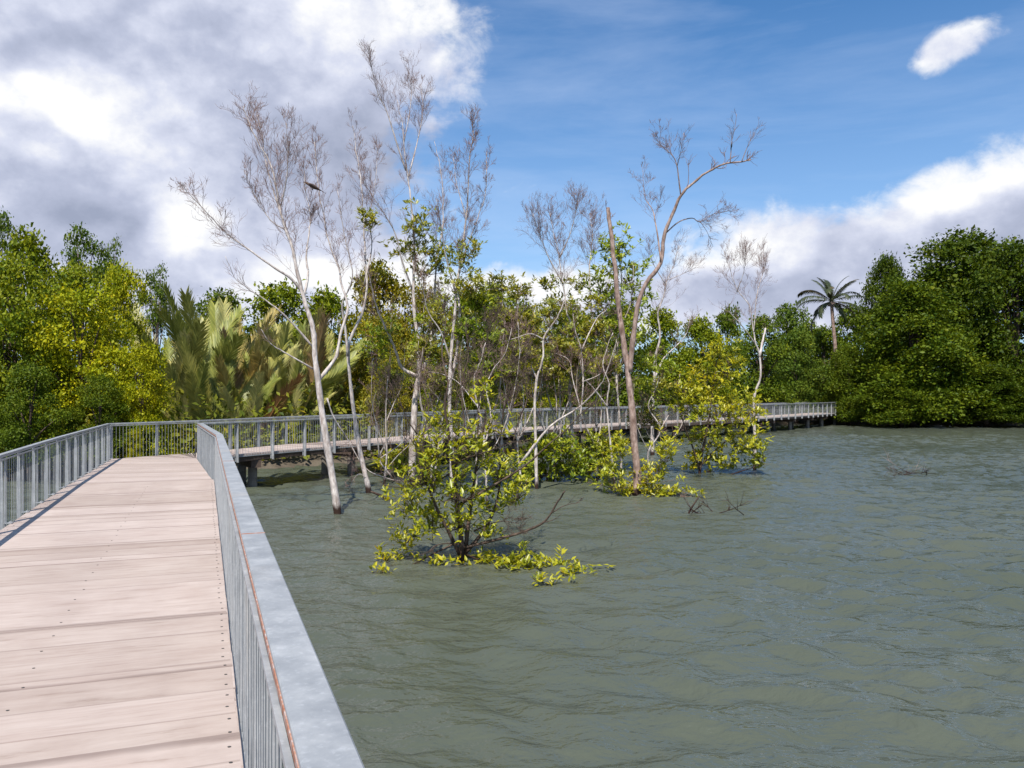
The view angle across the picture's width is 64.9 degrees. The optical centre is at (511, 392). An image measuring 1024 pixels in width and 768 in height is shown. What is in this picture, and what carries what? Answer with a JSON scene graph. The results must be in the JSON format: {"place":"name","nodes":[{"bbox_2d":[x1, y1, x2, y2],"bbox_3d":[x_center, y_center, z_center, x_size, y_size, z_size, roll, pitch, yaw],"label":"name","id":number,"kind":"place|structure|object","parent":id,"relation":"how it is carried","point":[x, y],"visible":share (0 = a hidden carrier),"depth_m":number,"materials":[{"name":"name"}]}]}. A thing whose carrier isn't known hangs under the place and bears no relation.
{"place":"outdoors","nodes":[
{"label":"outdoors","id":0,"kind":"place"},
{"bbox_2d":[0,0,1023,386],"label":"sky","id":1,"kind":"structure","parent":0,"point":[891,125],"materials":[{"name":"blue"}]},
{"bbox_2d":[3,424,1023,767],"bbox_3d":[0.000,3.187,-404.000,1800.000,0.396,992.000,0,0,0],"label":"water","id":2,"kind":"structure","parent":0,"point":[833,596],"depth_m":11.79,"materials":[{"name":"green liquid"}]},
{"bbox_2d":[123,428,144,457],"bbox_3d":[-14.005,2.194,29.963,0.916,1.836,0.887,0,0,14],"label":"bush","id":3,"kind":"object","parent":2,"relation":"on","point":[133,452],"visible":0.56,"depth_m":29.90,"materials":[{"name":"green plant"}]},
{"bbox_2d":[103,302,248,450],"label":"nipa palm","id":4,"kind":"object","parent":2,"relation":"on","point":[197,339],"visible":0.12,"depth_m":35.59,"materials":[{"name":"green plant"}]},
{"bbox_2d":[157,353,210,452],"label":"nipa palm","id":5,"kind":"object","parent":2,"relation":"on","point":[171,372],"visible":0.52,"depth_m":34.61,"materials":[{"name":"green plant"}]},
{"bbox_2d":[118,281,252,449],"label":"nipa palm","id":6,"kind":"object","parent":2,"relation":"on","point":[224,348],"visible":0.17,"depth_m":36.17,"materials":[{"name":"green plant"}]},
{"bbox_2d":[153,286,282,426],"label":"nipa palm","id":7,"kind":"object","parent":2,"relation":"on","point":[217,314],"visible":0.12,"depth_m":38.83,"materials":[{"name":"green plant"}]},
{"bbox_2d":[177,327,281,435],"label":"nipa palm","id":8,"kind":"object","parent":2,"relation":"on","point":[189,363],"visible":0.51,"depth_m":36.21,"materials":[{"name":"green plant"}]},
{"bbox_2d":[219,349,305,447],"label":"nipa palm","id":9,"kind":"object","parent":2,"relation":"on","point":[254,392],"visible":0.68,"depth_m":36.45,"materials":[{"name":"green plant"}]},
{"bbox_2d":[168,81,362,513],"bbox_3d":[-6.364,-2.096,21.066,4.934,12.181,2.559,0,0,-25],"label":"bare tree","id":10,"kind":"object","parent":2,"relation":"on","point":[336,503],"visible":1,"depth_m":21.03,"materials":[{"name":"grey plant"}]},
{"bbox_2d":[305,182,325,193],"bbox_3d":[-5.042,-5.235,20.598,0.598,0.333,0.172,0,0,0],"label":"bird","id":11,"kind":"object","parent":10,"relation":"on","point":[313,186],"visible":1,"depth_m":20.57},
{"bbox_2d":[208,313,344,448],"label":"nipa palm","id":12,"kind":"object","parent":2,"relation":"on","point":[223,376],"visible":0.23,"depth_m":37.79,"materials":[{"name":"green plant"}]},
{"bbox_2d":[211,303,361,444],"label":"nipa palm","id":13,"kind":"object","parent":2,"relation":"on","point":[340,366],"visible":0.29,"depth_m":40.26,"materials":[{"name":"green plant"}]},
{"bbox_2d":[235,346,337,441],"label":"nipa palm","id":14,"kind":"object","parent":2,"relation":"on","point":[296,367],"visible":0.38,"depth_m":38.03,"materials":[{"name":"green plant"}]},
{"bbox_2d":[241,311,369,441],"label":"nipa palm","id":15,"kind":"object","parent":2,"relation":"on","point":[321,331],"visible":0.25,"depth_m":40.05,"materials":[{"name":"green plant"}]},
{"bbox_2d":[270,313,392,437],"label":"nipa palm","id":16,"kind":"object","parent":2,"relation":"on","point":[328,348],"visible":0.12,"depth_m":42.11,"materials":[{"name":"green plant"}]},
{"bbox_2d":[326,106,430,496],"bbox_3d":[-4.155,-2.632,25.169,3.613,13.254,2.682,0,0,43],"label":"bare tree","id":17,"kind":"object","parent":2,"relation":"in","point":[372,222],"visible":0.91,"depth_m":25.71,"materials":[{"name":"grey plant"}]},
{"bbox_2d":[357,309,411,483],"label":"tree","id":18,"kind":"object","parent":2,"relation":"in","point":[381,344],"visible":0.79,"depth_m":27.94,"materials":[{"name":"plant"}]},
{"bbox_2d":[356,363,432,480],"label":"leafy tree","id":19,"kind":"object","parent":2,"relation":"on","point":[379,411],"visible":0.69,"depth_m":29.00,"materials":[{"name":"green plant"}]},
{"bbox_2d":[373,425,436,470],"bbox_3d":[-4.150,2.482,31.435,2.753,2.864,1.947,0,0,0],"label":"mangrove shrub","id":20,"kind":"object","parent":2,"relation":"on","point":[401,456],"visible":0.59,"depth_m":31.45,"materials":[{"name":"green plant"}]},
{"bbox_2d":[351,39,460,481],"bbox_3d":[-3.459,-4.215,28.312,4.928,16.405,2.673,0,0,-40],"label":"bare tree","id":21,"kind":"object","parent":2,"relation":"in","point":[435,266],"visible":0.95,"depth_m":28.40,"materials":[{"name":"grey plant"}]},
{"bbox_2d":[403,285,463,486],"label":"tree","id":22,"kind":"object","parent":2,"relation":"on","point":[418,317],"visible":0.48,"depth_m":27.14,"materials":[{"name":"green plant"}]},
{"bbox_2d":[403,306,468,480],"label":"leafy tree","id":23,"kind":"object","parent":2,"relation":"on","point":[420,346],"visible":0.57,"depth_m":26.64,"materials":[{"name":"green plant"}]},
{"bbox_2d":[410,102,500,497],"bbox_3d":[-1.674,-2.409,24.666,2.708,12.817,2.977,0,0,0],"label":"bare tree","id":24,"kind":"object","parent":2,"relation":"in","point":[477,279],"visible":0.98,"depth_m":24.43,"materials":[{"name":"grey plant"}]},
{"bbox_2d":[409,299,540,507],"bbox_3d":[-1.083,0.674,22.465,3.740,6.606,2.071,0,0,0],"label":"dead tree","id":25,"kind":"object","parent":2,"relation":"on","point":[498,367],"visible":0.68,"depth_m":22.49,"materials":[{"name":"grey plant"}]},
{"bbox_2d":[443,289,518,491],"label":"leafy tree","id":26,"kind":"object","parent":2,"relation":"in","point":[477,302],"visible":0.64,"depth_m":24.66,"materials":[{"name":"green plant"}]},
{"bbox_2d":[367,276,609,585],"bbox_3d":[-0.441,0.853,14.938,4.438,6.261,3.042,0,0,0],"label":"mangrove shrub","id":27,"kind":"object","parent":2,"relation":"on","point":[463,549],"visible":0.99,"depth_m":15.04,"materials":[{"name":"green plant"}]},
{"bbox_2d":[466,269,539,486],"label":"leafy tree","id":28,"kind":"object","parent":2,"relation":"on","point":[501,278],"visible":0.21,"depth_m":27.47,"materials":[{"name":"green plant"}]},
{"bbox_2d":[476,334,529,486],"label":"dead tree","id":29,"kind":"object","parent":2,"relation":"on","point":[494,388],"visible":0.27,"depth_m":27.59,"materials":[{"name":"grey plant"}]},
{"bbox_2d":[484,272,555,486],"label":"leafy tree","id":30,"kind":"object","parent":2,"relation":"in","point":[508,318],"visible":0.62,"depth_m":26.83,"materials":[{"name":"green plant"}]},
{"bbox_2d":[517,297,586,480],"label":"leafy tree","id":31,"kind":"object","parent":2,"relation":"in","point":[557,372],"visible":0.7,"depth_m":28.34,"materials":[{"name":"green plant"}]},
{"bbox_2d":[506,423,598,484],"bbox_3d":[1.353,2.453,28.438,3.501,2.798,2.724,0,0,0],"label":"mangrove shrub","id":32,"kind":"object","parent":2,"relation":"in","point":[558,465],"visible":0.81,"depth_m":28.22,"materials":[{"name":"green plant"}]},
{"bbox_2d":[525,326,584,481],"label":"dead tree","id":33,"kind":"object","parent":2,"relation":"on","point":[557,383],"visible":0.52,"depth_m":29.02,"materials":[{"name":"grey plant"}]},
{"bbox_2d":[534,310,582,476],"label":"dead tree","id":34,"kind":"object","parent":2,"relation":"on","point":[548,353],"visible":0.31,"depth_m":30.50,"materials":[{"name":"grey plant"}]},
{"bbox_2d":[493,285,624,488],"bbox_3d":[1.573,0.135,26.590,4.501,7.690,3.215,0,0,0],"label":"dead tree","id":35,"kind":"object","parent":2,"relation":"in","point":[534,446],"visible":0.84,"depth_m":26.45,"materials":[{"name":"grey wood"}]},
{"bbox_2d":[513,178,606,460],"bbox_3d":[1.844,-1.936,30.056,3.589,11.826,3.029,0,0,0],"label":"bare tree","id":36,"kind":"object","parent":2,"relation":"in","point":[545,282],"visible":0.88,"depth_m":29.92,"materials":[{"name":"grey plant"}]},
{"bbox_2d":[563,300,620,482],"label":"dead tree","id":37,"kind":"object","parent":2,"relation":"in","point":[594,377],"visible":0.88,"depth_m":27.99,"materials":[{"name":"grey plant"}]},
{"bbox_2d":[565,340,624,471],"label":"dead tree","id":38,"kind":"object","parent":2,"relation":"on","point":[587,376],"visible":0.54,"depth_m":30.14,"materials":[{"name":"grey plant"}]},
{"bbox_2d":[563,420,630,477],"bbox_3d":[3.090,2.436,29.577,2.142,2.907,2.782,0,0,-37],"label":"mangrove shrub","id":39,"kind":"object","parent":2,"relation":"in","point":[603,444],"visible":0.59,"depth_m":29.16,"materials":[{"name":"green plant"}]},
{"bbox_2d":[565,313,638,481],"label":"leafy tree","id":40,"kind":"object","parent":2,"relation":"in","point":[598,326],"visible":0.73,"depth_m":28.86,"materials":[{"name":"green plant"}]},
{"bbox_2d":[580,220,660,467],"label":"leafy tree","id":41,"kind":"object","parent":2,"relation":"in","point":[619,255],"visible":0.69,"depth_m":30.23,"materials":[{"name":"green plant"}]},
{"bbox_2d":[579,298,666,421],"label":"forest tree","id":42,"kind":"object","parent":2,"relation":"on","point":[623,398],"visible":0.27,"depth_m":59.20,"materials":[{"name":"green plant"}]},
{"bbox_2d":[624,341,689,472],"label":"tree","id":43,"kind":"object","parent":2,"relation":"in","point":[663,368],"visible":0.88,"depth_m":30.98,"materials":[{"name":"plant"}]},
{"bbox_2d":[624,373,689,470],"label":"leafy tree","id":44,"kind":"object","parent":2,"relation":"on","point":[644,410],"visible":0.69,"depth_m":32.79,"materials":[{"name":"green plant"}]},
{"bbox_2d":[637,227,704,454],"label":"dead tree","id":45,"kind":"object","parent":2,"relation":"on","point":[652,452],"visible":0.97,"depth_m":40.98,"materials":[{"name":"grey plant"}]},
{"bbox_2d":[582,109,766,497],"bbox_3d":[4.845,-2.212,24.863,5.406,12.429,2.520,0,0,5],"label":"dead tree","id":46,"kind":"object","parent":2,"relation":"on","point":[635,485],"visible":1,"depth_m":25.10,"materials":[{"name":"brown plant"}]},
{"bbox_2d":[670,311,735,429],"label":"forest tree","id":47,"kind":"object","parent":2,"relation":"on","point":[700,331],"visible":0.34,"depth_m":67.88,"materials":[{"name":"green plant"}]},
{"bbox_2d":[677,489,757,514],"bbox_3d":[5.392,2.894,21.424,1.774,0.740,1.456,0,0,-39],"label":"dead branch","id":48,"kind":"object","parent":2,"relation":"on","point":[699,505],"visible":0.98,"depth_m":21.37,"materials":[{"name":"wood"}]},
{"bbox_2d":[663,328,773,473],"bbox_3d":[8.046,0.721,31.655,4.270,6.386,3.555,0,0,0],"label":"mangrove shrub","id":49,"kind":"object","parent":2,"relation":"in","point":[724,404],"visible":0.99,"depth_m":31.32,"materials":[{"name":"green plant"}]},
{"bbox_2d":[704,301,756,415],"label":"forest tree","id":50,"kind":"object","parent":2,"relation":"on","point":[727,326],"visible":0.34,"depth_m":69.39,"materials":[{"name":"green plant"}]},
{"bbox_2d":[708,231,771,469],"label":"bare tree","id":51,"kind":"object","parent":2,"relation":"in","point":[763,265],"visible":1,"depth_m":33.58,"materials":[{"name":"grey plant"}]},
{"bbox_2d":[845,369,953,426],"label":"mangrove tree","id":52,"kind":"object","parent":2,"relation":"on","point":[899,416],"visible":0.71,"depth_m":73.09,"materials":[{"name":"green plant"}]},
{"bbox_2d":[882,453,933,476],"bbox_3d":[15.208,2.875,31.269,2.125,1.404,2.221,0,0,24],"label":"dead branch","id":53,"kind":"object","parent":2,"relation":"on","point":[906,472],"visible":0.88,"depth_m":31.34,"materials":[{"name":"wood"}]},
{"bbox_2d":[829,275,1009,425],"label":"mangrove tree","id":54,"kind":"object","parent":2,"relation":"on","point":[921,318],"visible":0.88,"depth_m":74.27,"materials":[{"name":"green plant"}]},
{"bbox_2d":[939,365,1023,426],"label":"mangrove tree","id":55,"kind":"object","parent":2,"relation":"on","point":[1012,411],"visible":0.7,"depth_m":73.49,"materials":[{"name":"green plant"}]},
{"bbox_2d":[3,394,1023,480],"bbox_3d":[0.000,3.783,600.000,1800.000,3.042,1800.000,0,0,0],"label":"ground","id":56,"kind":"structure","parent":0,"point":[312,460],"depth_m":38.80,"materials":[{"name":"brown soil"}]},
{"bbox_2d":[0,205,17,347],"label":"thin tree","id":57,"kind":"object","parent":56,"relation":"on","point":[4,215],"visible":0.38,"depth_m":43.12,"materials":[{"name":"green plant"}]},
{"bbox_2d":[0,335,20,426],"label":"grove tree","id":58,"kind":"object","parent":56,"relation":"on","point":[7,347],"visible":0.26,"depth_m":30.60,"materials":[{"name":"green plant"}]},
{"bbox_2d":[0,357,77,480],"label":"grove tree","id":59,"kind":"object","parent":56,"relation":"on","point":[24,429],"visible":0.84,"depth_m":28.37,"materials":[{"name":"green plant"}]},
{"bbox_2d":[0,246,79,466],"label":"grove tree","id":60,"kind":"object","parent":56,"relation":"on","point":[13,326],"visible":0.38,"depth_m":30.57,"materials":[{"name":"green plant"}]},
{"bbox_2d":[0,222,88,365],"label":"grove tree","id":61,"kind":"object","parent":56,"relation":"on","point":[27,244],"visible":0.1,"depth_m":40.53,"materials":[{"name":"green plant"}]},
{"bbox_2d":[9,256,122,428],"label":"grove tree","id":62,"kind":"object","parent":56,"relation":"on","point":[76,277],"visible":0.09,"depth_m":38.48,"materials":[{"name":"green plant"}]},
{"bbox_2d":[16,279,148,458],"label":"grove tree","id":63,"kind":"object","parent":56,"relation":"on","point":[83,301],"visible":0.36,"depth_m":31.84,"materials":[{"name":"green plant"}]},
{"bbox_2d":[57,222,117,383],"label":"thin tree","id":64,"kind":"object","parent":56,"relation":"on","point":[92,251],"visible":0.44,"depth_m":43.90,"materials":[{"name":"green plant"}]},
{"bbox_2d":[60,372,147,469],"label":"grove tree","id":65,"kind":"object","parent":56,"relation":"on","point":[95,386],"visible":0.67,"depth_m":29.82,"materials":[{"name":"green plant"}]},
{"bbox_2d":[91,233,125,324],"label":"thin tree","id":66,"kind":"object","parent":56,"relation":"on","point":[112,248],"visible":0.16,"depth_m":44.82,"materials":[{"name":"green plant"}]},
{"bbox_2d":[0,453,242,767],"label":"boardwalk","id":67,"kind":"structure","parent":56,"relation":"on","point":[115,649],"depth_m":6.86,"materials":[{"name":"wood"}]},
{"bbox_2d":[0,423,112,529],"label":"railing","id":68,"kind":"object","parent":67,"relation":"attached to","point":[99,459],"visible":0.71,"depth_m":15.71,"materials":[{"name":"metal"}]},
{"bbox_2d":[197,423,364,767],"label":"railing","id":69,"kind":"object","parent":67,"relation":"attached to","point":[278,672],"visible":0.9,"depth_m":3.55,"materials":[{"name":"metal"}]},
{"bbox_2d":[82,258,166,429],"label":"grove tree","id":70,"kind":"object","parent":56,"relation":"on","point":[125,280],"visible":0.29,"depth_m":35.31,"materials":[{"name":"green plant"}]},
{"bbox_2d":[98,338,181,458],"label":"grove tree","id":71,"kind":"object","parent":56,"relation":"on","point":[135,395],"visible":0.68,"depth_m":31.26,"materials":[{"name":"green plant"}]},
{"bbox_2d":[135,260,170,351],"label":"thin tree","id":72,"kind":"object","parent":56,"relation":"on","point":[152,305],"visible":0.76,"depth_m":45.72,"materials":[{"name":"green plant"}]},
{"bbox_2d":[164,286,255,350],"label":"forest tree","id":73,"kind":"object","parent":56,"relation":"on","point":[231,300],"visible":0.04,"depth_m":48.48,"materials":[{"name":"green plant"}]},
{"bbox_2d":[241,276,318,429],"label":"forest tree","id":74,"kind":"object","parent":56,"relation":"on","point":[290,298],"visible":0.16,"depth_m":49.30,"materials":[{"name":"green plant"}]},
{"bbox_2d":[297,281,365,428],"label":"forest tree","id":75,"kind":"object","parent":56,"relation":"on","point":[328,299],"visible":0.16,"depth_m":51.80,"materials":[{"name":"green plant"}]},
{"bbox_2d":[336,308,409,439],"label":"forest tree","id":76,"kind":"object","parent":56,"relation":"on","point":[362,373],"visible":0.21,"depth_m":42.57,"materials":[{"name":"green plant"}]},
{"bbox_2d":[333,253,413,414],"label":"forest tree","id":77,"kind":"object","parent":56,"relation":"on","point":[383,277],"visible":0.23,"depth_m":46.36,"materials":[{"name":"green plant"}]},
{"bbox_2d":[355,355,419,437],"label":"forest tree","id":78,"kind":"object","parent":56,"relation":"on","point":[405,403],"visible":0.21,"depth_m":39.60,"materials":[{"name":"green plant"}]},
{"bbox_2d":[382,277,462,431],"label":"forest tree","id":79,"kind":"object","parent":56,"relation":"on","point":[405,331],"visible":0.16,"depth_m":45.44,"materials":[{"name":"green plant"}]},
{"bbox_2d":[402,357,464,433],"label":"forest tree","id":80,"kind":"object","parent":56,"relation":"on","point":[422,392],"visible":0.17,"depth_m":42.91,"materials":[{"name":"green plant"}]},
{"bbox_2d":[429,285,511,423],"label":"forest tree","id":81,"kind":"object","parent":56,"relation":"on","point":[464,302],"visible":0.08,"depth_m":49.28,"materials":[{"name":"green plant"}]},
{"bbox_2d":[451,347,516,430],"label":"forest tree","id":82,"kind":"object","parent":56,"relation":"on","point":[468,400],"visible":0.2,"depth_m":46.34,"materials":[{"name":"green plant"}]},
{"bbox_2d":[470,281,529,416],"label":"forest tree","id":83,"kind":"object","parent":56,"relation":"on","point":[512,302],"visible":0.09,"depth_m":52.75,"materials":[{"name":"green plant"}]},
{"bbox_2d":[0,379,1016,477],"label":"undergrowth","id":84,"kind":"object","parent":56,"relation":"on","point":[263,438],"visible":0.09,"depth_m":35.25,"materials":[{"name":"green plant"}]},
{"bbox_2d":[196,412,838,486],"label":"boardwalk","id":85,"kind":"structure","parent":56,"relation":"on","point":[252,463],"depth_m":33.45,"materials":[{"name":"concrete"}]},
{"bbox_2d":[110,402,821,459],"bbox_3d":[8.758,1.584,54.899,3.384,1.312,74.012,0,0,37],"label":"railing","id":86,"kind":"object","parent":85,"relation":"attached to","point":[218,420],"visible":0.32,"depth_m":31.20,"materials":[{"name":"metal"}]},
{"bbox_2d":[196,402,838,462],"bbox_3d":[11.309,1.584,53.951,2.932,1.312,72.255,0,0,37],"label":"railing","id":87,"kind":"object","parent":85,"relation":"attached to","point":[369,445],"visible":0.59,"depth_m":32.57,"materials":[{"name":"metal"}]},
{"bbox_2d":[501,296,567,419],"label":"forest tree","id":88,"kind":"object","parent":56,"relation":"on","point":[525,308],"visible":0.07,"depth_m":54.49,"materials":[{"name":"green plant"}]},
{"bbox_2d":[505,358,576,426],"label":"forest tree","id":89,"kind":"object","parent":56,"relation":"on","point":[553,403],"visible":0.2,"depth_m":52.46,"materials":[{"name":"green plant"}]},
{"bbox_2d":[538,298,620,423],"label":"forest tree","id":90,"kind":"object","parent":56,"relation":"on","point":[571,309],"visible":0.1,"depth_m":56.97,"materials":[{"name":"green plant"}]},
{"bbox_2d":[564,345,613,423],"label":"forest tree","id":91,"kind":"object","parent":56,"relation":"on","point":[598,405],"visible":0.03,"depth_m":58.49,"materials":[{"name":"green plant"}]},
{"bbox_2d":[634,356,690,419],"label":"forest tree","id":92,"kind":"object","parent":56,"relation":"on","point":[648,374],"visible":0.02,"depth_m":67.29,"materials":[{"name":"green plant"}]},
{"bbox_2d":[632,305,700,429],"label":"forest tree","id":93,"kind":"object","parent":56,"relation":"on","point":[668,321],"visible":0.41,"depth_m":65.07,"materials":[{"name":"green plant"}]},
{"bbox_2d":[730,311,803,426],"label":"forest tree","id":94,"kind":"object","parent":56,"relation":"on","point":[768,390],"visible":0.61,"depth_m":74.95,"materials":[{"name":"green plant"}]},
{"bbox_2d":[749,365,787,415],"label":"forest tree","id":95,"kind":"object","parent":56,"relation":"on","point":[786,408],"visible":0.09,"depth_m":78.43,"materials":[{"name":"green plant"}]},
{"bbox_2d":[763,300,821,399],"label":"forest tree","id":96,"kind":"object","parent":56,"relation":"on","point":[785,317],"visible":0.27,"depth_m":83.42,"materials":[{"name":"green plant"}]},
{"bbox_2d":[769,328,839,422],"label":"forest tree","id":97,"kind":"object","parent":56,"relation":"on","point":[793,337],"visible":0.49,"depth_m":80.52,"materials":[{"name":"green plant"}]},
{"bbox_2d":[788,314,827,405],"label":"forest tree","id":98,"kind":"object","parent":56,"relation":"on","point":[808,327],"visible":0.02,"depth_m":97.20,"materials":[{"name":"green plant"}]},
{"bbox_2d":[791,322,856,406],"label":"forest tree","id":99,"kind":"object","parent":56,"relation":"on","point":[824,333],"visible":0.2,"depth_m":91.28,"materials":[{"name":"green plant"}]},
{"bbox_2d":[795,276,873,365],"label":"coconut palm","id":100,"kind":"object","parent":56,"relation":"on","point":[832,303],"visible":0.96,"depth_m":83.78,"materials":[{"name":"green plant"}]},
{"bbox_2d":[813,341,873,424],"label":"mangrove tree","id":101,"kind":"object","parent":56,"relation":"on","point":[842,357],"visible":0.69,"depth_m":78.42,"materials":[{"name":"green plant"}]},
{"bbox_2d":[816,302,871,393],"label":"forest tree","id":102,"kind":"object","parent":56,"relation":"on","point":[840,322],"visible":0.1,"depth_m":96.92,"materials":[{"name":"green plant"}]},
{"bbox_2d":[847,249,914,393],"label":"mangrove tree","id":103,"kind":"object","parent":56,"relation":"on","point":[885,268],"visible":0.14,"depth_m":91.44,"materials":[{"name":"green plant"}]},
{"bbox_2d":[872,224,1023,379],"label":"mangrove tree","id":104,"kind":"object","parent":56,"relation":"on","point":[951,278],"visible":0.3,"depth_m":85.50,"materials":[{"name":"green plant"}]},
{"bbox_2d":[947,234,1023,420],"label":"mangrove tree","id":105,"kind":"object","parent":56,"relation":"on","point":[1005,266],"visible":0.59,"depth_m":78.70,"materials":[{"name":"green plant"}]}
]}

